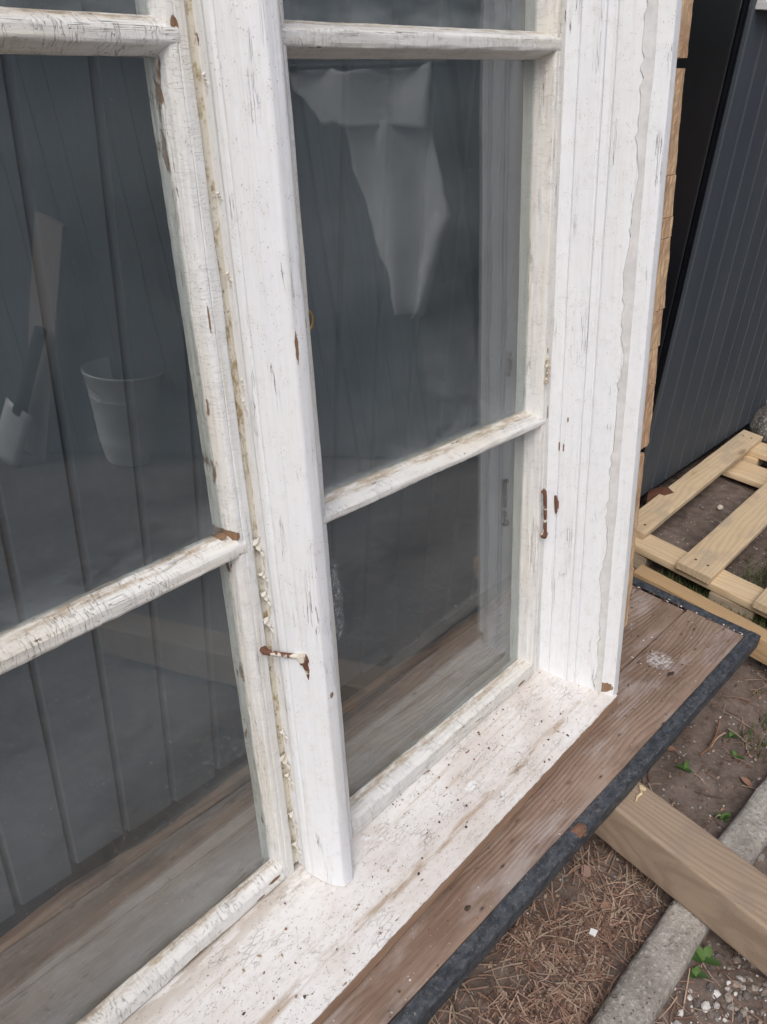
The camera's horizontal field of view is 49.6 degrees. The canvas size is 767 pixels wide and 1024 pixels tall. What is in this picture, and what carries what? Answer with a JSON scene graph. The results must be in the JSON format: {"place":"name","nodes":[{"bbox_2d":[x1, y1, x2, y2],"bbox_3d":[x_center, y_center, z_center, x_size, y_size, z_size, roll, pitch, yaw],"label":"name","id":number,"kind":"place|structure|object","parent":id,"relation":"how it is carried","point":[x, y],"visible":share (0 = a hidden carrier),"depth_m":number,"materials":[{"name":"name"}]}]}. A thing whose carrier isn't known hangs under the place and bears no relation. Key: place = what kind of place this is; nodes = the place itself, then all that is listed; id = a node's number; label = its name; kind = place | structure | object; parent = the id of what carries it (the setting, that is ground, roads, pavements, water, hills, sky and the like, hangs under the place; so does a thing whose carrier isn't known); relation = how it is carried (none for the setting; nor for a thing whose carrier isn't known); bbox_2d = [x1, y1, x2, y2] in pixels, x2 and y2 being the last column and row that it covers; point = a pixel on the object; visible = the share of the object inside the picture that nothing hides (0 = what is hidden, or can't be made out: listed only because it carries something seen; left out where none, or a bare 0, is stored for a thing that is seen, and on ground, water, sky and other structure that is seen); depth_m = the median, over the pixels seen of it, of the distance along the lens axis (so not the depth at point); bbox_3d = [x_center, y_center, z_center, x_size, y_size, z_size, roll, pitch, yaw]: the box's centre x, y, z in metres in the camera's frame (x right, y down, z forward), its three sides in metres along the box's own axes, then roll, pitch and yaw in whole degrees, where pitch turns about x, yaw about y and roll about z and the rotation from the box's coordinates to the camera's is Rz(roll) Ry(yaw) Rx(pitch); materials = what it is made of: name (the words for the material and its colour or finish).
{"place":"outdoors","nodes":[
{"label":"outdoors","id":0,"kind":"place"},
{"bbox_2d":[0,402,766,1023],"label":"ground","id":1,"kind":"structure","parent":0,"point":[694,522],"depth_m":1.68,"materials":[{"name":"soil"}]},
{"bbox_2d":[0,576,760,1023],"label":"wooden deck","id":2,"kind":"structure","parent":1,"relation":"on","point":[84,946],"depth_m":1.31,"materials":[{"name":"brown wood"}]},
{"bbox_2d":[0,0,693,1023],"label":"old window","id":3,"kind":"structure","parent":2,"relation":"on","point":[602,96],"depth_m":1.13,"materials":[{"name":"paint"}]},
{"bbox_2d":[177,586,742,1020],"bbox_3d":[0.211,0.462,1.388,0.258,0.060,1.512,26,37,33],"label":"paint debris","id":4,"kind":"object","parent":2,"relation":"on","point":[418,873],"visible":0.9,"depth_m":1.44,"materials":[{"name":"white paint"}]},
{"bbox_2d":[0,0,766,935],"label":"house wall","id":5,"kind":"structure","parent":1,"relation":"on","point":[128,726],"depth_m":1.29,"materials":[{"name":"wood"}]},
{"bbox_2d":[580,864,590,878],"bbox_3d":[0.361,0.641,1.483,0.018,0.014,0.022,9,31,9],"label":"brick chip","id":6,"kind":"object","parent":1,"relation":"on","point":[585,870],"visible":1,"depth_m":1.48,"materials":[{"name":"brick"}]},
{"bbox_2d":[429,591,766,1023],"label":"pine needles","id":7,"kind":"object","parent":1,"relation":"on","point":[580,957],"visible":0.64,"depth_m":1.35,"materials":[{"name":"brown plant"}]},
{"bbox_2d":[589,928,597,936],"bbox_3d":[0.347,0.696,1.377,0.012,0.002,0.013,21,34,27],"label":"paint chip","id":8,"kind":"object","parent":7,"relation":"on","point":[593,932],"visible":1,"depth_m":1.38,"materials":[{"name":"white paint"}]},
{"bbox_2d":[596,901,611,909],"bbox_3d":[0.382,0.675,1.421,0.034,0.005,0.017,9,31,10],"label":"dry leaf","id":9,"kind":"object","parent":7,"relation":"on","point":[603,905],"visible":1,"depth_m":1.42,"materials":[{"name":"brown plant"}]},
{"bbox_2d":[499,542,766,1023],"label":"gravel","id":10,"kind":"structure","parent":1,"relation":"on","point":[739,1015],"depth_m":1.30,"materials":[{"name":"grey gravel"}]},
{"bbox_2d":[646,486,673,503],"bbox_3d":[0.873,-0.042,2.590,0.100,0.083,0.113,12,31,15],"label":"brick rubble","id":11,"kind":"object","parent":1,"relation":"on","point":[655,492],"visible":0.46,"depth_m":2.57,"materials":[{"name":"red brick"}]},
{"bbox_2d":[667,746,675,750],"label":"dry leaf","id":12,"kind":"object","parent":1,"relation":"on","point":[671,748],"visible":0.52,"depth_m":1.75,"materials":[{"name":"brown plant"}]},
{"bbox_2d":[589,776,766,1023],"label":"concrete kerb","id":13,"kind":"structure","parent":1,"relation":"on","point":[642,990],"depth_m":1.33,"materials":[{"name":"grey concrete"}]},
{"bbox_2d":[594,782,766,975],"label":"timber beam","id":14,"kind":"structure","parent":13,"relation":"on","point":[713,883],"depth_m":1.38,"materials":[{"name":"brown wood"}]},
{"bbox_2d":[635,785,645,801],"bbox_3d":[0.453,0.499,1.476,0.014,0.006,0.043,26,37,33],"label":"wood splinter","id":15,"kind":"object","parent":14,"relation":"on","point":[642,788],"visible":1,"depth_m":1.48,"materials":[{"name":"beige wood"}]},
{"bbox_2d":[676,761,692,772],"bbox_3d":[0.614,0.523,1.703,0.032,0.008,0.029,0,31,-7],"label":"weed","id":16,"kind":"object","parent":1,"relation":"on","point":[685,766],"visible":1,"depth_m":1.70,"materials":[{"name":"green plant"}]},
{"bbox_2d":[689,966,708,978],"bbox_3d":[0.502,0.739,1.331,0.032,0.009,0.021,0,30,-5],"label":"weed","id":17,"kind":"object","parent":1,"relation":"on","point":[696,971],"visible":1,"depth_m":1.33,"materials":[{"name":"green plant"}]},
{"bbox_2d":[633,430,766,620],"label":"wooden pallet","id":18,"kind":"object","parent":1,"relation":"on","point":[712,555],"visible":0.91,"depth_m":2.39,"materials":[{"name":"brown wood"}]},
{"bbox_2d":[633,564,766,664],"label":"wooden batten","id":19,"kind":"object","parent":1,"relation":"on","point":[642,572],"visible":0.49,"depth_m":2.05,"materials":[{"name":"brown wood"}]},
{"bbox_2d":[692,945,720,965],"bbox_3d":[0.523,0.722,1.353,0.052,0.014,0.029,8,31,8],"label":"weed","id":20,"kind":"object","parent":1,"relation":"on","point":[702,955],"visible":0.96,"depth_m":1.35,"materials":[{"name":"green plant"}]},
{"bbox_2d":[652,548,766,759],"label":"grass","id":21,"kind":"structure","parent":1,"relation":"on","point":[747,575],"depth_m":2.26,"materials":[{"name":"plant"}]},
{"bbox_2d":[700,715,726,755],"bbox_3d":[0.714,0.479,1.791,0.013,0.010,0.156,23,36,30],"label":"twig","id":22,"kind":"object","parent":1,"relation":"on","point":[711,743],"visible":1,"depth_m":1.78,"materials":[{"name":"brown wood"}]},
{"bbox_2d":[714,812,730,822],"bbox_3d":[0.656,0.586,1.603,0.026,0.010,0.030,26,37,33],"label":"weed","id":23,"kind":"object","parent":1,"relation":"on","point":[724,816],"visible":1,"depth_m":1.60,"materials":[{"name":"green plant"}]},
{"bbox_2d":[725,730,738,737],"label":"weed","id":24,"kind":"object","parent":1,"relation":"on","point":[731,733],"visible":1,"depth_m":1.80,"materials":[{"name":"green plant"}]},
{"bbox_2d":[730,750,744,758],"bbox_3d":[0.744,0.513,1.743,0.029,0.007,0.023,26,37,33],"label":"weed","id":25,"kind":"object","parent":1,"relation":"on","point":[735,753],"visible":1,"depth_m":1.75,"materials":[{"name":"green plant"}]},
{"bbox_2d":[740,776,751,786],"bbox_3d":[0.735,0.547,1.683,0.029,0.005,0.016,26,37,33],"label":"dry leaf","id":26,"kind":"object","parent":1,"relation":"on","point":[747,781],"visible":1,"depth_m":1.68,"materials":[{"name":"brown plant"}]},
{"bbox_2d":[749,405,766,443],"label":"rough stone","id":27,"kind":"object","parent":1,"relation":"on","point":[758,424],"visible":0.65,"depth_m":3.08,"materials":[{"name":"grey stone"}]}
]}

